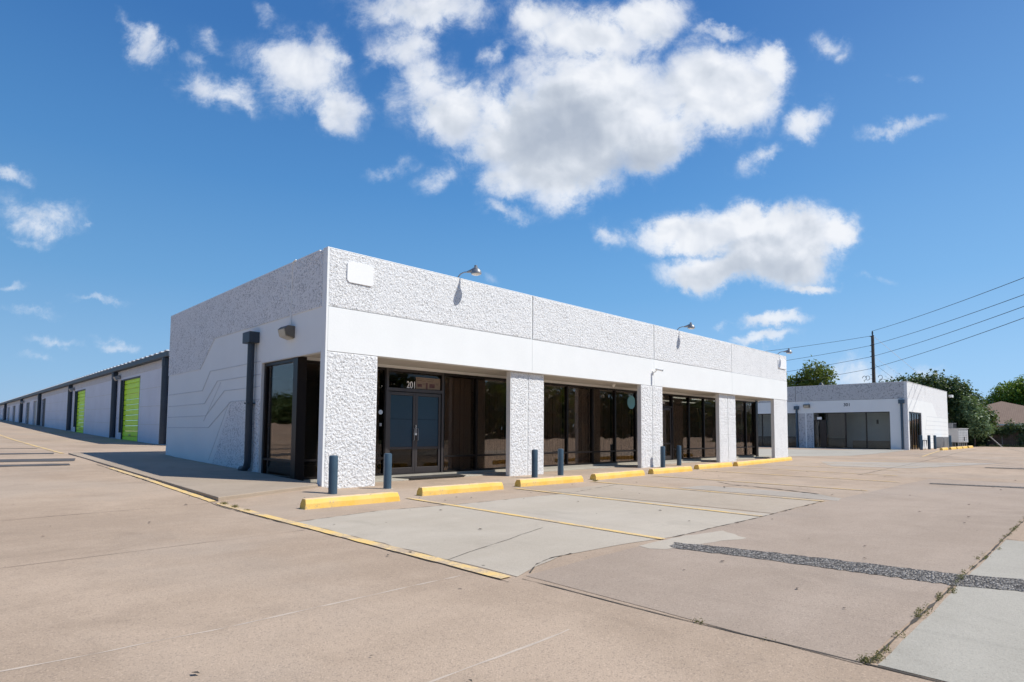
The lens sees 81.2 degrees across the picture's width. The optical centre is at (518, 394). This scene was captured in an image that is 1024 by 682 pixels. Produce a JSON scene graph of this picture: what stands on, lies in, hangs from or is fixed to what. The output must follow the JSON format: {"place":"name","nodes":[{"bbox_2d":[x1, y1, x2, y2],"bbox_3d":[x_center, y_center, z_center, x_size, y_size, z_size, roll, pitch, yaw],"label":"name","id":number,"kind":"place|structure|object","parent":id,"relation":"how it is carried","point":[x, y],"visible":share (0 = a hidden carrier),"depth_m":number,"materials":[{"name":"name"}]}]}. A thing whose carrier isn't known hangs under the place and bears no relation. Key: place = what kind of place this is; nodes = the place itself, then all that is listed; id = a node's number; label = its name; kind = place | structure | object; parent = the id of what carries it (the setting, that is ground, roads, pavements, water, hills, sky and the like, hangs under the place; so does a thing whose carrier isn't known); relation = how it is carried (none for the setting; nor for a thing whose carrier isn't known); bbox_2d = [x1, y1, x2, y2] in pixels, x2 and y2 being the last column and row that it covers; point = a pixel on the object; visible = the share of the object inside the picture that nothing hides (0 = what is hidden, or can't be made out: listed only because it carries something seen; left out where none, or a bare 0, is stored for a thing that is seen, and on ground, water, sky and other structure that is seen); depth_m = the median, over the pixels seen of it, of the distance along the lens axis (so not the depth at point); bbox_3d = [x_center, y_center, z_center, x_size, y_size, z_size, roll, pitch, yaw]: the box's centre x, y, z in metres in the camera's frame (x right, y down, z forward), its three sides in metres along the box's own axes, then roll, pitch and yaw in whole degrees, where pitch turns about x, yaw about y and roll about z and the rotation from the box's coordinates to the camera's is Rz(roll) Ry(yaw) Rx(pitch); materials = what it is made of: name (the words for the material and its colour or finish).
{"place":"outdoors","nodes":[
{"label":"outdoors","id":0,"kind":"place"},
{"bbox_2d":[68,452,317,500],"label":"sidewalk","id":1,"kind":"structure","parent":0,"point":[214,482],"depth_m":13.64,"materials":[{"name":"concrete"}]},
{"bbox_2d":[0,420,1023,681],"bbox_3d":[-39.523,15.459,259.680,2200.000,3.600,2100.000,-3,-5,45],"label":"ground","id":2,"kind":"structure","parent":0,"point":[206,566],"depth_m":4.44,"materials":[{"name":"brown concrete"}]},
{"bbox_2d":[0,453,53,453],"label":"asphalt band","id":3,"kind":"object","parent":2,"relation":"on","point":[26,453],"visible":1,"depth_m":20.27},
{"bbox_2d":[0,435,61,452],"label":"yellow line","id":4,"kind":"object","parent":2,"relation":"on","point":[32,445],"visible":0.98,"depth_m":25.97,"materials":[{"name":"paint"}]},
{"bbox_2d":[0,463,69,466],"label":"asphalt band","id":5,"kind":"object","parent":2,"relation":"on","point":[34,465],"visible":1,"depth_m":15.74,"materials":[{"name":"grey asphalt"}]},
{"bbox_2d":[0,458,75,461],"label":"asphalt band","id":6,"kind":"object","parent":2,"relation":"on","point":[29,460],"visible":1,"depth_m":17.37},
{"bbox_2d":[0,350,168,444],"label":"storage row","id":7,"kind":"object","parent":2,"relation":"on","point":[103,397],"visible":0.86,"depth_m":37.43,"materials":[{"name":"paint"}]},
{"bbox_2d":[26,402,29,423],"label":"roll up door","id":8,"kind":"structure","parent":7,"relation":"in","point":[28,404],"depth_m":67.02,"materials":[{"name":"metal"}]},
{"bbox_2d":[34,401,36,424],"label":"roll up door","id":9,"kind":"structure","parent":7,"relation":"in","point":[35,401],"depth_m":62.76,"materials":[{"name":"grey metal"}]},
{"bbox_2d":[42,399,45,425],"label":"roll up door","id":10,"kind":"structure","parent":7,"relation":"in","point":[44,400],"depth_m":58.37,"materials":[{"name":"metal"}]},
{"bbox_2d":[76,390,84,432],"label":"roll up door","id":11,"kind":"structure","parent":7,"relation":"in","point":[81,397],"depth_m":44.69,"materials":[{"name":"green paint"}]},
{"bbox_2d":[122,378,139,440],"bbox_3d":[-21.972,0.852,33.926,3.740,3.611,0.130,-3,-5,45],"label":"roll up door","id":12,"kind":"structure","parent":7,"relation":"in","point":[129,429],"depth_m":33.98,"materials":[{"name":"green paint"}]},
{"bbox_2d":[4,530,299,567],"bbox_3d":[-8.485,1.235,0.948,0.030,0.001,17.423,-3,-5,42],"label":"joint","id":13,"kind":"object","parent":2,"relation":"on","point":[132,551],"visible":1,"depth_m":5.97,"materials":[{"name":"beige concrete"}]},
{"bbox_2d":[110,468,214,501],"bbox_3d":[-7.843,1.842,12.750,7.700,0.209,0.135,-3,-5,45],"label":"yellow line","id":14,"kind":"object","parent":2,"relation":"on","point":[183,491],"visible":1,"depth_m":11.80,"materials":[{"name":"paint"}]},
{"bbox_2d":[0,575,459,671],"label":"crack","id":15,"kind":"object","parent":2,"relation":"on","point":[214,629],"visible":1,"depth_m":3.69,"materials":[{"name":"beige concrete"}]},
{"bbox_2d":[96,464,508,581],"bbox_3d":[-5.835,1.725,10.660,16.300,0.265,0.062,-3,-5,45],"label":"joint","id":16,"kind":"object","parent":2,"relation":"on","point":[332,535],"visible":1,"depth_m":6.88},
{"bbox_2d":[328,455,337,493],"bbox_3d":[-3.579,1.576,11.541,0.255,0.810,0.255,-3,-5,45],"label":"bollard","id":17,"kind":"object","parent":2,"relation":"on","point":[333,475],"visible":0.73,"depth_m":11.48,"materials":[{"name":"blue metal"}]},
{"bbox_2d":[299,492,399,509],"bbox_3d":[-2.781,1.765,10.020,0.206,0.175,1.760,-3,-5,45],"label":"wheel stop","id":18,"kind":"object","parent":2,"relation":"on","point":[337,501],"visible":0.98,"depth_m":9.88,"materials":[{"name":"yellow concrete"}]},
{"bbox_2d":[217,502,510,578],"bbox_3d":[-2.543,1.665,7.481,0.146,0.015,6.950,4,-5,-44],"label":"yellow line","id":19,"kind":"object","parent":2,"relation":"on","point":[448,562],"visible":0.99,"depth_m":6.33,"materials":[{"name":"paint"}]},
{"bbox_2d":[381,453,392,488],"bbox_3d":[-2.808,1.662,12.832,0.255,0.810,0.255,-3,-5,45],"label":"bollard","id":20,"kind":"object","parent":2,"relation":"on","point":[387,478],"visible":0.86,"depth_m":12.77,"materials":[{"name":"blue metal"}]},
{"bbox_2d":[416,482,503,495],"bbox_3d":[-1.141,1.911,12.194,2.120,0.177,0.204,4,-5,-44],"label":"wheel stop","id":21,"kind":"object","parent":2,"relation":"on","point":[449,489],"visible":0.99,"depth_m":12.02,"materials":[{"name":"yellow concrete"}]},
{"bbox_2d":[166,246,787,487],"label":"office building","id":22,"kind":"structure","parent":2,"relation":"on","point":[414,371],"depth_m":17.19,"materials":[{"name":"white paint"}]},
{"bbox_2d":[261,358,293,477],"bbox_3d":[-5.792,0.579,14.465,1.710,2.840,0.100,-3,-5,45],"label":"window frame","id":23,"kind":"structure","parent":22,"relation":"in","point":[267,366],"depth_m":14.97,"materials":[{"name":"brown metal"}]},
{"bbox_2d":[278,325,294,339],"bbox_3d":[-5.394,-1.442,13.873,0.400,0.295,0.245,-3,-5,45],"label":"wall lamp","id":24,"kind":"object","parent":22,"relation":"attached to","point":[287,332],"visible":1,"depth_m":13.77,"materials":[{"name":"grey metal"}]},
{"bbox_2d":[304,360,319,479],"bbox_3d":[-4.629,0.604,14.269,0.120,2.780,1.070,-3,-5,45],"label":"window frame","id":25,"kind":"structure","parent":22,"relation":"in","point":[308,361],"depth_m":13.94,"materials":[{"name":"brown metal"}]},
{"bbox_2d":[375,367,386,475],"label":"window frame","id":26,"kind":"structure","parent":22,"relation":"in","point":[378,368],"depth_m":15.39,"materials":[{"name":"brown metal"}]},
{"bbox_2d":[388,391,415,473],"bbox_3d":[-3.075,1.002,15.749,0.117,2.150,0.855,-3,-5,45],"label":"door","id":27,"kind":"structure","parent":22,"relation":"in","point":[401,415],"depth_m":15.80,"materials":[{"name":"blue glass"}]},
{"bbox_2d":[414,393,440,472],"bbox_3d":[-2.467,1.043,16.356,0.117,2.150,0.855,-3,-5,45],"label":"door","id":28,"kind":"structure","parent":22,"relation":"in","point":[427,407],"depth_m":16.39,"materials":[{"name":"blue glass"}]},
{"bbox_2d":[443,373,477,471],"bbox_3d":[-1.699,0.805,17.194,0.120,2.780,1.240,-3,-5,45],"label":"window frame","id":29,"kind":"structure","parent":22,"relation":"in","point":[474,454],"depth_m":17.52,"materials":[{"name":"brown metal"}]},
{"bbox_2d":[458,265,480,277],"bbox_3d":[-1.271,-3.150,15.399,0.697,0.338,0.238,-1,-4,23],"label":"arm lamp","id":30,"kind":"object","parent":22,"relation":"on","point":[475,271],"visible":1,"depth_m":15.27,"materials":[{"name":"grey metal"}]},
{"bbox_2d":[477,376,505,469],"bbox_3d":[-0.772,0.869,18.118,0.120,2.780,1.380,-3,-5,45],"label":"window frame","id":31,"kind":"structure","parent":22,"relation":"in","point":[479,377],"depth_m":17.82,"materials":[{"name":"brown metal"}]},
{"bbox_2d":[544,382,567,466],"bbox_3d":[1.165,1.002,20.051,0.120,2.780,1.380,-3,-5,45],"label":"window frame","id":32,"kind":"structure","parent":22,"relation":"in","point":[545,383],"depth_m":20.47,"materials":[{"name":"brown metal"}]},
{"bbox_2d":[568,384,592,464],"bbox_3d":[2.151,1.070,21.036,0.120,2.780,1.410,-3,-5,45],"label":"window frame","id":33,"kind":"structure","parent":22,"relation":"in","point":[576,386],"depth_m":21.46,"materials":[{"name":"brown metal"}]},
{"bbox_2d":[593,387,615,463],"bbox_3d":[3.134,1.137,22.016,0.120,2.780,1.370,-3,-5,45],"label":"window frame","id":34,"kind":"structure","parent":22,"relation":"in","point":[599,388],"depth_m":22.40,"materials":[{"name":"brown metal"}]},
{"bbox_2d":[616,389,636,462],"bbox_3d":[4.102,1.204,22.983,0.120,2.780,1.370,-3,-5,45],"label":"window frame","id":35,"kind":"structure","parent":22,"relation":"in","point":[634,392],"depth_m":23.39,"materials":[{"name":"brown metal"}]},
{"bbox_2d":[636,391,637,461],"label":"window frame","id":36,"kind":"structure","parent":22,"relation":"in","point":[636,391],"depth_m":23.46,"materials":[{"name":"brown metal"}]},
{"bbox_2d":[662,408,671,459],"bbox_3d":[6.018,1.629,24.868,0.055,2.150,1.260,-3,-5,45],"label":"door","id":37,"kind":"structure","parent":22,"relation":"in","point":[666,457],"depth_m":25.23,"materials":[{"name":"grey metal"}]},
{"bbox_2d":[673,394,689,459],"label":"window frame","id":38,"kind":"structure","parent":22,"relation":"in","point":[687,397],"depth_m":26.30,"materials":[{"name":"brown metal"}]},
{"bbox_2d":[677,322,694,329],"bbox_3d":[6.478,-2.617,23.132,0.697,0.338,0.238,-1,-4,23],"label":"arm lamp","id":39,"kind":"object","parent":22,"relation":"on","point":[690,326],"visible":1,"depth_m":23.00,"materials":[{"name":"grey metal"}]},
{"bbox_2d":[689,396,704,458],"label":"window frame","id":40,"kind":"structure","parent":22,"relation":"in","point":[702,398],"depth_m":27.25,"materials":[{"name":"brown metal"}]},
{"bbox_2d":[704,397,715,457],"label":"window frame","id":41,"kind":"structure","parent":22,"relation":"in","point":[704,397],"depth_m":27.93,"materials":[{"name":"brown metal"}]},
{"bbox_2d":[735,400,746,455],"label":"window frame","id":42,"kind":"structure","parent":22,"relation":"in","point":[744,402],"depth_m":30.36,"materials":[{"name":"brown metal"}]},
{"bbox_2d":[746,401,754,455],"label":"window frame","id":43,"kind":"structure","parent":22,"relation":"in","point":[753,403],"depth_m":31.09,"materials":[{"name":"brown metal"}]},
{"bbox_2d":[429,629,569,681],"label":"crack","id":44,"kind":"object","parent":2,"relation":"on","point":[520,648],"visible":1,"depth_m":3.31,"materials":[{"name":"beige concrete"}]},
{"bbox_2d":[299,492,768,575],"bbox_3d":[0.412,1.772,8.650,4.470,0.001,5.699,-3,-5,45],"label":"lot patch","id":45,"kind":"object","parent":2,"relation":"on","point":[449,532],"visible":0.99,"depth_m":7.81,"materials":[{"name":"concrete"}]},
{"bbox_2d":[530,449,538,477],"bbox_3d":[0.444,1.898,16.275,0.255,0.810,0.255,-3,-5,45],"label":"bollard","id":46,"kind":"object","parent":2,"relation":"on","point":[534,463],"visible":0.91,"depth_m":16.21,"materials":[{"name":"blue metal"}]},
{"bbox_2d":[408,498,664,538],"bbox_3d":[-0.180,1.779,8.941,0.111,0.001,5.527,4,-5,-42],"label":"yellow line","id":47,"kind":"object","parent":2,"relation":"on","point":[545,519],"visible":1,"depth_m":8.27,"materials":[{"name":"paint"}]},
{"bbox_2d":[311,456,771,483],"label":"walkway","id":48,"kind":"structure","parent":2,"relation":"on","point":[544,470],"depth_m":19.78,"materials":[{"name":"grey concrete"}]},
{"bbox_2d":[392,474,465,478],"bbox_3d":[-2.269,2.168,15.893,0.640,0.015,2.130,-3,-5,45],"label":"door mat","id":49,"kind":"object","parent":48,"relation":"on","point":[427,476],"depth_m":15.69,"materials":[{"name":"black rubber"}]},
{"bbox_2d":[515,475,583,486],"bbox_3d":[0.772,2.051,14.243,2.210,0.177,0.204,4,-5,-44],"label":"wheel stop","id":50,"kind":"object","parent":2,"relation":"on","point":[545,481],"visible":0.95,"depth_m":14.06,"materials":[{"name":"yellow concrete"}]},
{"bbox_2d":[558,449,563,475],"bbox_3d":[1.215,1.960,17.186,0.255,0.810,0.255,-3,-5,45],"label":"bollard","id":51,"kind":"object","parent":2,"relation":"on","point":[560,462],"visible":0.89,"depth_m":17.12,"materials":[{"name":"blue metal"}]},
{"bbox_2d":[148,468,1016,680],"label":"leaf litter","id":52,"kind":"object","parent":2,"relation":"on","point":[596,513],"visible":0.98,"depth_m":7.51,"materials":[{"name":"brown plant"}]},
{"bbox_2d":[590,470,644,479],"bbox_3d":[2.765,2.203,16.466,0.208,0.176,2.462,-3,-5,42],"label":"wheel stop","id":53,"kind":"object","parent":2,"relation":"on","point":[612,475],"visible":0.96,"depth_m":16.25,"materials":[{"name":"yellow concrete"}]},
{"bbox_2d":[222,479,1022,663],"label":"weeds","id":54,"kind":"object","parent":2,"relation":"on","point":[866,658],"visible":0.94,"depth_m":4.08,"materials":[{"name":"green plant"}]},
{"bbox_2d":[515,488,761,515],"bbox_3d":[1.764,1.916,10.932,0.110,0.001,5.561,4,-5,-41],"label":"yellow line","id":55,"kind":"object","parent":2,"relation":"on","point":[647,503],"visible":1,"depth_m":10.33,"materials":[{"name":"paint"}]},
{"bbox_2d":[660,446,665,467],"bbox_3d":[5.167,2.248,21.384,0.255,0.810,0.255,-3,-5,45],"label":"bollard","id":56,"kind":"object","parent":2,"relation":"on","point":[662,456],"visible":0.87,"depth_m":21.32,"materials":[{"name":"blue metal"}]},
{"bbox_2d":[648,466,691,473],"bbox_3d":[4.776,2.355,18.692,2.300,0.176,0.204,4,-5,-44],"label":"wheel stop","id":57,"kind":"object","parent":2,"relation":"on","point":[669,470],"visible":0.97,"depth_m":18.52,"materials":[{"name":"yellow concrete"}]},
{"bbox_2d":[676,445,682,465],"bbox_3d":[6.114,2.338,22.738,0.255,0.810,0.255,-3,-5,45],"label":"bollard","id":58,"kind":"object","parent":2,"relation":"on","point":[678,455],"visible":0.9,"depth_m":22.67,"materials":[{"name":"blue metal"}]},
{"bbox_2d":[552,484,821,512],"bbox_3d":[3.127,1.989,11.847,4.880,0.001,2.652,-3,-5,45],"label":"lot patch","id":59,"kind":"object","parent":2,"relation":"on","point":[751,502],"visible":1,"depth_m":11.40,"materials":[{"name":"concrete"}]},
{"bbox_2d":[590,481,819,500],"bbox_3d":[3.679,2.052,12.914,0.111,0.001,5.556,4,-5,-42],"label":"yellow line","id":60,"kind":"object","parent":2,"relation":"on","point":[712,491],"visible":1,"depth_m":12.43,"materials":[{"name":"paint"}]},
{"bbox_2d":[694,462,732,468],"bbox_3d":[7.000,2.537,21.377,0.205,0.176,2.752,-3,-5,43],"label":"wheel stop","id":61,"kind":"object","parent":2,"relation":"on","point":[713,465],"visible":0.98,"depth_m":21.18,"materials":[{"name":"yellow concrete"}]},
{"bbox_2d":[525,579,941,681],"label":"joint","id":62,"kind":"object","parent":2,"relation":"on","point":[763,638],"visible":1,"depth_m":3.50,"materials":[{"name":"concrete"}]},
{"bbox_2d":[674,501,821,536],"bbox_3d":[3.738,1.810,8.998,0.060,0.001,5.501,-3,-5,44],"label":"crack","id":63,"kind":"object","parent":2,"relation":"on","point":[741,521],"visible":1,"depth_m":8.30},
{"bbox_2d":[677,486,840,500],"bbox_3d":[5.085,2.047,12.586,3.400,0.001,1.130,-3,-5,45],"label":"lot patch","id":64,"kind":"object","parent":2,"relation":"on","point":[774,493],"visible":1,"depth_m":12.47,"materials":[{"name":"concrete"}]},
{"bbox_2d":[652,475,866,490],"bbox_3d":[5.713,2.199,15.063,0.113,0.001,5.588,4,-5,-42],"label":"yellow line","id":65,"kind":"object","parent":2,"relation":"on","point":[765,483],"visible":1,"depth_m":14.63,"materials":[{"name":"paint"}]},
{"bbox_2d":[733,457,791,465],"bbox_3d":[10.436,2.798,25.215,0.207,0.178,7.079,-3,-5,40],"label":"wheel stop","id":66,"kind":"object","parent":2,"relation":"on","point":[752,462],"visible":1,"depth_m":24.52,"materials":[{"name":"yellow concrete"}]},
{"bbox_2d":[526,479,1023,664],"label":"lot slab","id":67,"kind":"structure","parent":2,"relation":"on","point":[890,526],"depth_m":5.48,"materials":[{"name":"concrete"}]},
{"bbox_2d":[640,531,744,548],"bbox_3d":[2.027,1.669,6.875,1.657,0.001,0.524,3,-4,-33],"label":"lot patch","id":68,"kind":"object","parent":67,"relation":"on","point":[710,537],"visible":1,"depth_m":6.89,"materials":[{"name":"concrete"}]},
{"bbox_2d":[929,483,1023,487],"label":"gravel strip","id":69,"kind":"object","parent":67,"relation":"on","point":[976,485],"visible":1,"depth_m":14.42,"materials":[{"name":"gravel"}]},
{"bbox_2d":[702,470,893,481],"bbox_3d":[7.914,2.365,17.493,0.111,0.001,5.661,4,-5,-41],"label":"yellow line","id":70,"kind":"object","parent":2,"relation":"on","point":[804,476],"visible":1,"depth_m":17.12,"materials":[{"name":"paint"}]},
{"bbox_2d":[786,355,839,386],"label":"leafy tree","id":71,"kind":"object","parent":2,"relation":"on","point":[816,372],"visible":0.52,"depth_m":80.96,"materials":[{"name":"green plant"}]},
{"bbox_2d":[735,381,947,449],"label":"annex building","id":72,"kind":"structure","parent":2,"relation":"on","point":[901,415],"depth_m":48.43,"materials":[{"name":"white paint"}]},
{"bbox_2d":[787,413,798,446],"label":"window frame","id":73,"kind":"structure","parent":72,"relation":"in","point":[787,413],"depth_m":50.60,"materials":[{"name":"brown metal"}]},
{"bbox_2d":[814,417,825,446],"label":"door","id":74,"kind":"structure","parent":72,"relation":"in","point":[822,422],"depth_m":48.98,"materials":[{"name":"brown metal"}]},
{"bbox_2d":[825,412,845,447],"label":"window frame","id":75,"kind":"structure","parent":72,"relation":"in","point":[836,412],"depth_m":48.22,"materials":[{"name":"brown metal"}]},
{"bbox_2d":[845,412,866,448],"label":"window frame","id":76,"kind":"structure","parent":72,"relation":"in","point":[845,412],"depth_m":47.20,"materials":[{"name":"brown metal"}]},
{"bbox_2d":[866,412,890,448],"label":"window frame","id":77,"kind":"structure","parent":72,"relation":"in","point":[866,412],"depth_m":46.29,"materials":[{"name":"brown metal"}]},
{"bbox_2d":[909,412,920,448],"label":"window frame","id":78,"kind":"structure","parent":72,"relation":"in","point":[914,429],"depth_m":46.72,"materials":[{"name":"brown metal"}]},
{"bbox_2d":[670,542,1023,591],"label":"gravel strip","id":79,"kind":"object","parent":2,"relation":"on","point":[967,580],"visible":1,"depth_m":5.42,"materials":[{"name":"gravel"}]},
{"bbox_2d":[862,331,882,382],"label":"utility pole","id":80,"kind":"object","parent":2,"relation":"on","point":[872,351],"visible":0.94,"depth_m":72.06,"materials":[{"name":"brown wood"}]},
{"bbox_2d":[771,336,868,350],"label":"power line","id":81,"kind":"object","parent":80,"relation":"attached to","point":[822,343],"visible":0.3,"depth_m":75.03,"materials":[{"name":"black metal"}]},
{"bbox_2d":[873,294,1023,344],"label":"power line","id":82,"kind":"object","parent":80,"relation":"attached to","point":[956,318],"visible":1,"depth_m":48.90,"materials":[{"name":"black metal"}]},
{"bbox_2d":[874,318,1022,367],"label":"power line","id":83,"kind":"object","parent":80,"relation":"attached to","point":[957,341],"visible":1,"depth_m":47.12,"materials":[{"name":"black metal"}]},
{"bbox_2d":[874,277,1023,330],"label":"power line","id":84,"kind":"object","parent":80,"relation":"attached to","point":[957,302],"visible":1,"depth_m":47.64,"materials":[{"name":"black metal"}]},
{"bbox_2d":[875,306,1023,355],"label":"power line","id":85,"kind":"object","parent":80,"relation":"attached to","point":[955,330],"visible":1,"depth_m":48.91,"materials":[{"name":"black metal"}]},
{"bbox_2d":[864,369,955,419],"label":"broadleaf tree","id":86,"kind":"object","parent":2,"relation":"on","point":[935,382],"visible":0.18,"depth_m":63.23,"materials":[{"name":"green plant"}]},
{"bbox_2d":[823,462,997,467],"bbox_3d":[16.588,2.836,24.046,8.981,0.001,4.835,0,-4,2],"label":"lot patch","id":87,"kind":"object","parent":2,"relation":"on","point":[896,464],"visible":0.95,"depth_m":24.47,"materials":[{"name":"concrete"}]},
{"bbox_2d":[919,435,922,449],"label":"bollard","id":88,"kind":"object","parent":2,"relation":"on","point":[921,441],"visible":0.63,"depth_m":44.56,"materials":[{"name":"blue metal"}]},
{"bbox_2d":[927,435,930,448],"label":"bollard","id":89,"kind":"object","parent":2,"relation":"on","point":[929,441],"visible":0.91,"depth_m":46.22,"materials":[{"name":"blue metal"}]},
{"bbox_2d":[933,435,936,448],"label":"bollard","id":90,"kind":"object","parent":2,"relation":"on","point":[934,442],"visible":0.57,"depth_m":47.37,"materials":[{"name":"blue metal"}]},
{"bbox_2d":[936,437,948,447],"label":"grey cabinet","id":91,"kind":"object","parent":2,"relation":"on","point":[942,442],"visible":0.6,"depth_m":50.66,"materials":[{"name":"metal"}]},
{"bbox_2d":[866,521,1022,664],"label":"joint","id":92,"kind":"object","parent":2,"relation":"on","point":[915,619],"visible":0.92,"depth_m":4.22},
{"bbox_2d":[878,540,1023,681],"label":"street slab","id":93,"kind":"structure","parent":2,"relation":"on","point":[968,634],"depth_m":3.65,"materials":[{"name":"grey concrete"}]},
{"bbox_2d":[948,423,968,446],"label":"air unit","id":94,"kind":"object","parent":2,"relation":"on","point":[959,435],"visible":0.88,"depth_m":56.07,"materials":[{"name":"paint"}]},
{"bbox_2d":[942,374,999,445],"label":"broadleaf tree","id":95,"kind":"object","parent":2,"relation":"on","point":[957,390],"visible":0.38,"depth_m":60.20,"materials":[{"name":"green plant"}]},
{"bbox_2d":[959,393,997,446],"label":"leafy bush","id":96,"kind":"object","parent":2,"relation":"on","point":[977,424],"visible":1,"depth_m":58.06,"materials":[{"name":"green plant"}]},
{"bbox_2d":[954,443,1023,446],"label":"grass","id":97,"kind":"structure","parent":2,"relation":"on","point":[997,445],"depth_m":58.46,"materials":[{"name":"green plant"}]},
{"bbox_2d":[982,374,1023,405],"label":"round tree","id":98,"kind":"object","parent":2,"relation":"on","point":[1013,391],"visible":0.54,"depth_m":82.34,"materials":[{"name":"green plant"}]},
{"bbox_2d":[984,401,1023,443],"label":"brick house","id":99,"kind":"structure","parent":2,"relation":"on","point":[1009,411],"depth_m":76.50,"materials":[{"name":"brown"}]},
{"bbox_2d":[984,430,1023,446],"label":"wooden fence","id":100,"kind":"object","parent":2,"relation":"on","point":[999,440],"visible":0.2,"depth_m":59.12,"materials":[{"name":"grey wood"}]},
{"bbox_2d":[957,418,1023,445],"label":"vine hedge","id":101,"kind":"object","parent":100,"relation":"hanging from","point":[1011,428],"visible":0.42,"depth_m":58.56,"materials":[{"name":"green plant"}]},
{"bbox_2d":[0,0,1023,425],"label":"sky","id":102,"kind":"structure","parent":0,"point":[764,175],"materials":[{"name":"blue"}]},
{"bbox_2d":[737,447,902,455],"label":"driveway","id":103,"kind":"structure","parent":0,"point":[805,452],"depth_m":40.07,"materials":[{"name":"grey concrete"}]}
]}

